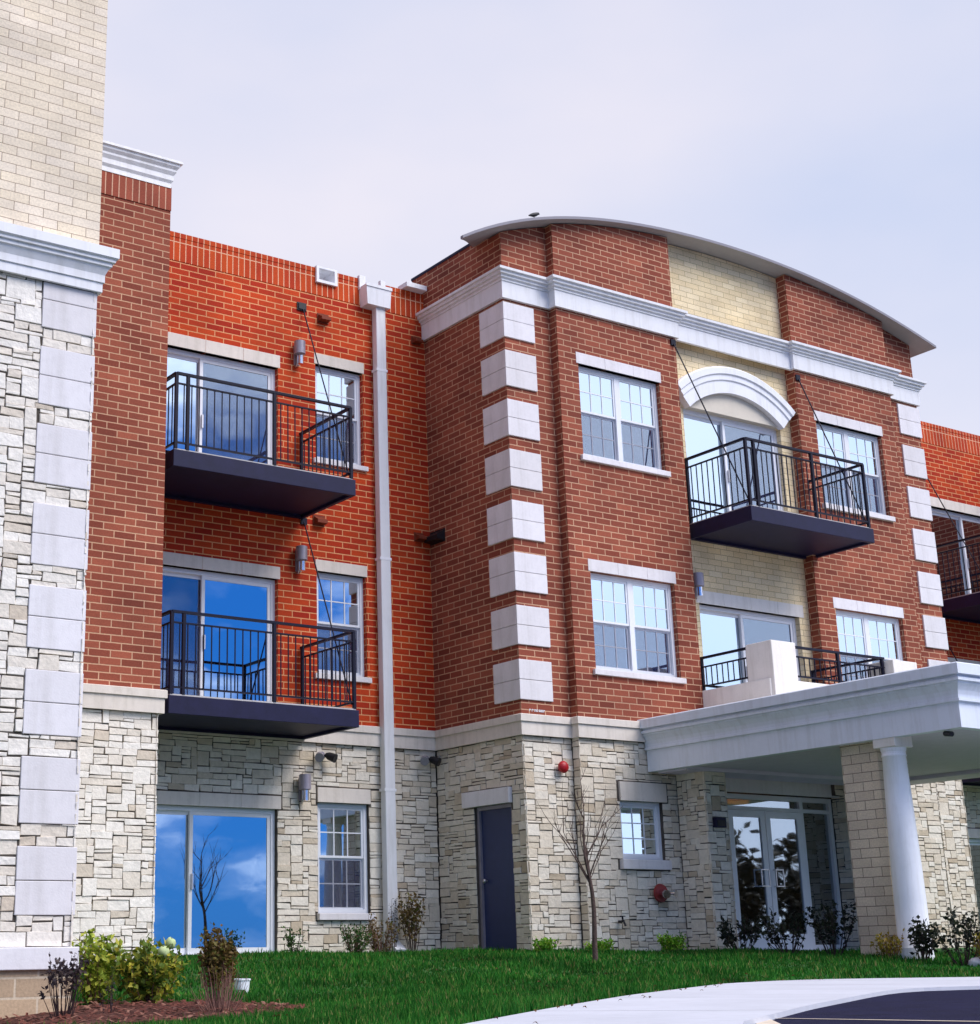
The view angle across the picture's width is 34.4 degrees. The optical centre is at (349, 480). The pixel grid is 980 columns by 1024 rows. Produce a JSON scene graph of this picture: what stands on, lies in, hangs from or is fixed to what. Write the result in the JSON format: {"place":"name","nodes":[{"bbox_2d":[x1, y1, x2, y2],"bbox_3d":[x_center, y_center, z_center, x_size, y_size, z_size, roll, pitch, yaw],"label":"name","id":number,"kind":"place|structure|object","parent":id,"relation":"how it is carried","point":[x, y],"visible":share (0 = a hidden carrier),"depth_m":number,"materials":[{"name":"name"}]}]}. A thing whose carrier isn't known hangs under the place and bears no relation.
{"place":"outdoors","nodes":[
{"label":"outdoors","id":0,"kind":"place"},
{"bbox_2d":[7,944,979,1023],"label":"lawn","id":1,"kind":"structure","parent":0,"point":[940,950],"depth_m":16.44,"materials":[{"name":"plant"}]},
{"bbox_2d":[0,998,304,1023],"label":"mulch bed","id":2,"kind":"object","parent":1,"relation":"on","point":[127,1011],"visible":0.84,"depth_m":11.89,"materials":[{"name":"brown wood"}]},
{"bbox_2d":[38,951,89,1018],"bbox_3d":[-2.220,3.970,12.203,0.438,0.609,0.388,10,-20,-31],"label":"dried perennial","id":3,"kind":"object","parent":2,"relation":"on","point":[67,973],"visible":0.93,"depth_m":12.20,"materials":[{"name":"black plant"}]},
{"bbox_2d":[72,928,124,1004],"bbox_3d":[-2.275,4.367,14.000,0.443,0.726,0.480,-13,-21,35],"label":"shrub","id":4,"kind":"object","parent":2,"relation":"on","point":[97,974],"visible":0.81,"depth_m":13.92,"materials":[{"name":"green plant"}]},
{"bbox_2d":[99,973,116,1012],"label":"dried perennial","id":5,"kind":"object","parent":2,"relation":"on","point":[111,992],"visible":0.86,"depth_m":12.31,"materials":[{"name":"brown plant"}]},
{"bbox_2d":[108,933,189,1003],"bbox_3d":[-1.784,4.311,13.742,0.670,0.678,0.730,-6,-17,16],"label":"hydrangea","id":6,"kind":"object","parent":2,"relation":"on","point":[146,973],"visible":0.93,"depth_m":13.62,"materials":[{"name":"green plant"}]},
{"bbox_2d":[196,922,238,1009],"bbox_3d":[-0.997,3.700,11.818,0.326,0.735,0.382,-2,-17,5],"label":"shrub","id":7,"kind":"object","parent":2,"relation":"on","point":[215,955],"depth_m":11.79,"materials":[{"name":"brown plant"}]},
{"bbox_2d":[189,962,248,1012],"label":"dry twigs","id":8,"kind":"object","parent":2,"relation":"on","point":[228,1002],"visible":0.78,"depth_m":11.21,"materials":[{"name":"brown plant"}]},
{"bbox_2d":[234,978,250,992],"bbox_3d":[-0.996,4.675,14.513,0.148,0.127,0.148,10,-20,-31],"label":"plastic tub","id":9,"kind":"object","parent":1,"relation":"on","point":[247,982],"visible":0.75,"depth_m":14.46,"materials":[{"name":"white plastic"}]},
{"bbox_2d":[281,926,308,951],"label":"shrub","id":10,"kind":"object","parent":1,"relation":"on","point":[290,940],"visible":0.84,"depth_m":20.38,"materials":[{"name":"green plant"}]},
{"bbox_2d":[337,923,371,952],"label":"shrub","id":11,"kind":"object","parent":1,"relation":"on","point":[356,936],"visible":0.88,"depth_m":20.66,"materials":[{"name":"green plant"}]},
{"bbox_2d":[365,912,398,952],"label":"shrub","id":12,"kind":"object","parent":1,"relation":"on","point":[374,942],"visible":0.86,"depth_m":21.05,"materials":[{"name":"brown plant"}]},
{"bbox_2d":[388,898,401,950],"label":"shrub","id":13,"kind":"object","parent":1,"relation":"on","point":[394,925],"visible":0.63,"depth_m":21.76,"materials":[{"name":"brown plant"}]},
{"bbox_2d":[395,892,425,951],"bbox_3d":[0.875,6.166,21.845,0.468,0.878,0.392,10,-20,-31],"label":"shrub","id":14,"kind":"object","parent":1,"relation":"on","point":[406,916],"visible":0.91,"depth_m":21.80,"materials":[{"name":"brown plant"}]},
{"bbox_2d":[78,949,910,1023],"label":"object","id":15,"kind":"object","parent":1,"relation":"on","point":[563,988],"visible":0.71,"depth_m":12.77,"materials":[{"name":"brown plant"}]},
{"bbox_2d":[532,936,561,951],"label":"shrub","id":16,"kind":"object","parent":1,"relation":"on","point":[542,944],"visible":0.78,"depth_m":20.16,"materials":[{"name":"green plant"}]},
{"bbox_2d":[538,766,622,960],"bbox_3d":[2.784,4.435,18.250,1.069,2.302,0.748,10,-20,-31],"label":"young tree","id":17,"kind":"object","parent":1,"relation":"on","point":[588,875],"visible":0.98,"depth_m":18.26,"materials":[{"name":"brown plant"}]},
{"bbox_2d":[583,937,615,951],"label":"shrub","id":18,"kind":"object","parent":1,"relation":"on","point":[602,945],"visible":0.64,"depth_m":20.48,"materials":[{"name":"green plant"}]},
{"bbox_2d":[657,930,689,952],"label":"shrub","id":19,"kind":"object","parent":1,"relation":"on","point":[672,943],"visible":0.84,"depth_m":20.51,"materials":[{"name":"green plant"}]},
{"bbox_2d":[716,914,763,950],"bbox_3d":[5.202,6.088,21.007,0.729,0.533,0.440,4,-17,-16],"label":"rose bush","id":20,"kind":"object","parent":1,"relation":"on","point":[731,937],"visible":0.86,"depth_m":20.96,"materials":[{"name":"green plant"}]},
{"bbox_2d":[755,906,813,953],"bbox_3d":[5.467,5.670,19.710,0.710,0.628,0.629,10,-20,-31],"label":"rose bush","id":21,"kind":"object","parent":1,"relation":"on","point":[794,924],"visible":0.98,"depth_m":19.62,"materials":[{"name":"green plant"}]},
{"bbox_2d":[805,898,857,955],"bbox_3d":[6.045,5.561,19.487,0.670,0.717,0.616,-9,-18,25],"label":"rose bush","id":22,"kind":"object","parent":1,"relation":"on","point":[832,918],"visible":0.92,"depth_m":19.44,"materials":[{"name":"green plant"}]},
{"bbox_2d":[870,929,903,959],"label":"shrub","id":23,"kind":"object","parent":1,"relation":"on","point":[888,949],"visible":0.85,"depth_m":18.45,"materials":[{"name":"plant"}]},
{"bbox_2d":[907,915,939,961],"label":"rose bush","id":24,"kind":"object","parent":1,"relation":"on","point":[920,936],"visible":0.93,"depth_m":18.11,"materials":[{"name":"green plant"}]},
{"bbox_2d":[930,906,979,965],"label":"rose bush","id":25,"kind":"object","parent":1,"relation":"on","point":[968,931],"visible":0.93,"depth_m":17.63,"materials":[{"name":"green plant"}]},
{"bbox_2d":[966,928,979,957],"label":"shrub","id":26,"kind":"object","parent":1,"relation":"on","point":[977,946],"visible":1,"depth_m":17.54,"materials":[{"name":"brown plant"}]},
{"bbox_2d":[968,957,979,966],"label":"boulder","id":27,"kind":"object","parent":1,"relation":"on","point":[975,961],"visible":0.73,"depth_m":17.46,"materials":[{"name":"stone"}]},
{"bbox_2d":[103,0,979,435],"label":"sky","id":28,"kind":"structure","parent":0,"point":[836,143],"materials":[{"name":"white"}]},
{"bbox_2d":[466,977,979,1023],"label":"walkway","id":29,"kind":"structure","parent":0,"point":[744,1003],"depth_m":9.60,"materials":[{"name":"concrete"}]},
{"bbox_2d":[773,989,979,1023],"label":"parking lot","id":30,"kind":"structure","parent":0,"point":[955,1006],"depth_m":8.62,"materials":[{"name":"grey asphalt"}]},
{"bbox_2d":[756,1018,979,1023],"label":"stall line","id":31,"kind":"object","parent":30,"relation":"on","point":[770,1021],"visible":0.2,"depth_m":7.39,"materials":[{"name":"paint"}]},
{"label":"ground","id":32,"kind":"structure","parent":0,"visible":0},
{"bbox_2d":[0,0,979,1018],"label":"apartment building","id":33,"kind":"structure","parent":32,"relation":"on","point":[592,446],"depth_m":22.45,"materials":[{"name":"red brick"}]},
{"bbox_2d":[153,790,280,954],"bbox_3d":[-2.045,5.215,20.751,2.517,2.124,0.216,10,-20,-31],"label":"sliding door","id":34,"kind":"structure","parent":33,"relation":"in","point":[215,863],"depth_m":20.94,"materials":[{"name":"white glass"}]},
{"bbox_2d":[160,551,279,701],"bbox_3d":[-2.093,2.141,21.672,2.502,2.188,0.216,10,-20,-31],"label":"sliding door","id":35,"kind":"structure","parent":33,"relation":"in","point":[210,592],"depth_m":21.91,"materials":[{"name":"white glass"}]},
{"bbox_2d":[165,332,279,464],"bbox_3d":[-2.135,-0.937,22.598,2.502,2.253,0.216,10,-20,-31],"label":"sliding door","id":36,"kind":"structure","parent":33,"relation":"in","point":[189,362],"depth_m":22.87,"materials":[{"name":"white glass"}]},
{"bbox_2d":[294,340,305,366],"bbox_3d":[-0.754,-1.890,23.575,0.168,0.406,0.192,10,-20,-31],"label":"wall lamp","id":37,"kind":"object","parent":33,"relation":"attached to","point":[299,350],"visible":1,"depth_m":23.53,"materials":[{"name":"silver metal"}]},
{"bbox_2d":[295,545,307,573],"bbox_3d":[-0.699,1.157,22.667,0.168,0.406,0.192,10,-20,-31],"label":"wall lamp","id":38,"kind":"object","parent":33,"relation":"attached to","point":[301,557],"visible":1,"depth_m":22.62,"materials":[{"name":"silver metal"}]},
{"bbox_2d":[297,302,305,311],"bbox_3d":[-0.734,-2.642,23.935,0.160,0.130,0.055,10,-20,-31],"label":"wall vent","id":39,"kind":"object","parent":33,"relation":"attached to","point":[300,305],"depth_m":23.91,"materials":[{"name":"black plastic"}]},
{"bbox_2d":[298,774,310,803],"bbox_3d":[-0.623,4.284,21.749,0.168,0.406,0.192,10,-20,-31],"label":"wall lamp","id":40,"kind":"object","parent":33,"relation":"attached to","point":[304,784],"visible":1,"depth_m":21.71,"materials":[{"name":"silver metal"}]},
{"bbox_2d":[313,514,327,526],"bbox_3d":[-0.429,0.585,23.080,0.200,0.160,0.130,10,-20,-31],"label":"exhaust hood","id":41,"kind":"object","parent":33,"relation":"attached to","point":[319,520],"visible":0.97,"depth_m":23.06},
{"bbox_2d":[317,313,330,324],"bbox_3d":[-0.387,-2.488,24.062,0.200,0.150,0.130,10,-20,-31],"label":"exhaust hood","id":42,"kind":"object","parent":33,"relation":"attached to","point":[323,318],"visible":1,"depth_m":24.04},
{"bbox_2d":[315,752,337,762],"bbox_3d":[-0.350,3.886,22.033,0.375,0.165,0.233,10,-20,-31],"label":"flood light","id":43,"kind":"object","parent":33,"relation":"attached to","point":[329,756],"visible":1,"depth_m":22.00,"materials":[{"name":"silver metal"}]},
{"bbox_2d":[313,353,368,471],"bbox_3d":[-0.187,-1.015,23.885,0.960,1.759,0.225,10,-20,-31],"label":"window","id":44,"kind":"structure","parent":33,"relation":"in","point":[343,388],"depth_m":23.99,"materials":[{"name":"glass"}]},
{"bbox_2d":[315,559,371,683],"bbox_3d":[-0.145,2.074,22.956,0.960,1.755,0.225,10,-20,-31],"label":"window","id":45,"kind":"structure","parent":33,"relation":"in","point":[343,595],"depth_m":23.05,"materials":[{"name":"glass"}]},
{"bbox_2d":[317,787,375,919],"bbox_3d":[-0.094,5.238,22.010,0.920,1.795,0.225,10,-20,-31],"label":"window","id":46,"kind":"structure","parent":33,"relation":"in","point":[342,828],"depth_m":22.05,"materials":[{"name":"glass"}]},
{"bbox_2d":[411,336,422,345],"bbox_3d":[1.076,-2.230,24.967,0.170,0.140,0.130,10,-20,-31],"label":"exhaust hood","id":47,"kind":"object","parent":33,"relation":"attached to","point":[417,341],"visible":1,"depth_m":24.95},
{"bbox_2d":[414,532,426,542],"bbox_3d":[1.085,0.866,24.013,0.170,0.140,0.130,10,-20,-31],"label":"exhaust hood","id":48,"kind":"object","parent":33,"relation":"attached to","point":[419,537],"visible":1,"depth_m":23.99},
{"bbox_2d":[420,756,440,765],"bbox_3d":[1.163,4.109,22.983,0.375,0.165,0.233,10,-20,-31],"label":"flood light","id":49,"kind":"object","parent":33,"relation":"attached to","point":[425,760],"visible":1,"depth_m":22.95,"materials":[{"name":"silver metal"}]},
{"bbox_2d":[424,528,444,545],"bbox_3d":[1.296,0.859,23.965,0.150,0.200,0.370,10,-20,-31],"label":"exhaust hood","id":50,"kind":"object","parent":33,"relation":"attached to","point":[435,537],"visible":1,"depth_m":23.89,"materials":[{"name":"black metal"}]},
{"bbox_2d":[461,786,516,949],"bbox_3d":[2.005,5.441,21.826,0.235,2.225,1.080,10,-20,-31],"label":"side door","id":51,"kind":"structure","parent":33,"relation":"in","point":[494,822],"depth_m":21.81,"materials":[{"name":"blue metal"}]},
{"bbox_2d":[528,212,539,216],"bbox_3d":[2.815,-4.040,23.967,0.219,0.143,0.067,10,-20,-31],"label":"bird","id":52,"kind":"object","parent":33,"relation":"on","point":[535,214],"visible":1,"depth_m":23.94},
{"bbox_2d":[558,761,568,772],"bbox_3d":[2.963,3.979,21.776,0.170,0.170,0.124,10,-20,-31],"label":"alarm bell","id":53,"kind":"object","parent":33,"relation":"attached to","point":[563,766],"visible":1,"depth_m":21.73,"materials":[{"name":"red metal"}]},
{"bbox_2d":[618,916,626,925],"bbox_3d":[3.728,6.027,21.458,0.077,0.139,0.144,10,-20,-31],"label":"hose bib","id":54,"kind":"object","parent":33,"relation":"attached to","point":[622,920],"visible":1,"depth_m":21.44,"materials":[{"name":"black metal"}]},
{"bbox_2d":[576,352,670,477],"bbox_3d":[4.137,-0.980,24.074,1.786,1.728,0.225,10,-20,-31],"label":"window","id":55,"kind":"structure","parent":33,"relation":"in","point":[619,414],"depth_m":24.13,"materials":[{"name":"white glass"}]},
{"bbox_2d":[588,559,686,683],"bbox_3d":[4.179,2.101,23.147,1.786,1.706,0.225,10,-20,-31],"label":"window","id":56,"kind":"structure","parent":33,"relation":"in","point":[633,618],"depth_m":23.20,"materials":[{"name":"white glass"}]},
{"bbox_2d":[618,781,671,869],"bbox_3d":[4.129,4.901,22.245,0.948,1.205,0.225,10,-20,-31],"label":"window","id":57,"kind":"structure","parent":33,"relation":"in","point":[640,821],"depth_m":22.26,"materials":[{"name":"glass"}]},
{"bbox_2d":[654,884,677,902],"bbox_3d":[4.418,5.761,21.914,0.275,0.257,0.246,10,-20,-31],"label":"fire hose inlet","id":58,"kind":"object","parent":33,"relation":"attached to","point":[662,893],"visible":1,"depth_m":21.92,"materials":[{"name":"red metal"}]},
{"bbox_2d":[693,572,703,598],"bbox_3d":[5.359,1.631,24.137,0.168,0.406,0.192,10,-20,-31],"label":"wall lamp","id":59,"kind":"object","parent":33,"relation":"attached to","point":[698,581],"visible":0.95,"depth_m":24.09,"materials":[{"name":"silver metal"}]},
{"bbox_2d":[712,817,726,827],"bbox_3d":[5.227,4.835,22.173,0.200,0.140,0.081,10,-20,-31],"label":"intercom","id":60,"kind":"object","parent":33,"relation":"attached to","point":[719,822],"visible":1,"depth_m":22.14,"materials":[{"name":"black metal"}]},
{"bbox_2d":[683,409,783,522],"bbox_3d":[6.204,-0.037,25.514,2.230,1.990,0.150,10,-20,-31],"label":"sliding door","id":61,"kind":"structure","parent":33,"relation":"in","point":[700,435],"depth_m":25.52,"materials":[{"name":"clear glass"}]},
{"bbox_2d":[696,590,803,689],"bbox_3d":[6.300,2.924,24.619,2.397,2.168,0.216,10,-20,-31],"label":"sliding door","id":62,"kind":"structure","parent":33,"relation":"in","point":[724,629],"depth_m":24.65,"materials":[{"name":"clear glass"}]},
{"bbox_2d":[813,410,895,521],"bbox_3d":[8.549,-0.217,26.810,1.786,1.728,0.225,10,-20,-31],"label":"window","id":63,"kind":"structure","parent":33,"relation":"in","point":[860,447],"depth_m":26.93,"materials":[{"name":"clear glass"}]},
{"bbox_2d":[833,597,903,680],"bbox_3d":[8.579,2.831,25.913,1.743,1.625,0.181,10,-20,-31],"label":"window","id":64,"kind":"structure","parent":33,"relation":"in","point":[858,633],"depth_m":26.00,"materials":[{"name":"clear glass"}]},
{"bbox_2d":[943,730,953,736],"bbox_3d":[7.055,2.969,18.500,0.062,0.121,0.136,3,-17,-14],"label":"recessed light","id":65,"kind":"object","parent":33,"relation":"attached to","point":[948,733],"visible":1,"depth_m":18.45,"materials":[{"name":"black plastic"}]},
{"bbox_2d":[930,496,979,598],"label":"sliding door","id":66,"kind":"structure","parent":33,"relation":"in","point":[943,528],"depth_m":31.59,"materials":[{"name":"clear glass"}]},
{"bbox_2d":[948,657,979,664],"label":"sliding door","id":67,"kind":"structure","parent":33,"relation":"in","point":[950,660],"depth_m":30.57,"materials":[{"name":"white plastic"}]},
{"bbox_2d":[967,828,979,925],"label":"sliding door","id":68,"kind":"structure","parent":33,"relation":"in","point":[974,844],"depth_m":29.49,"materials":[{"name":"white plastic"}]}
]}

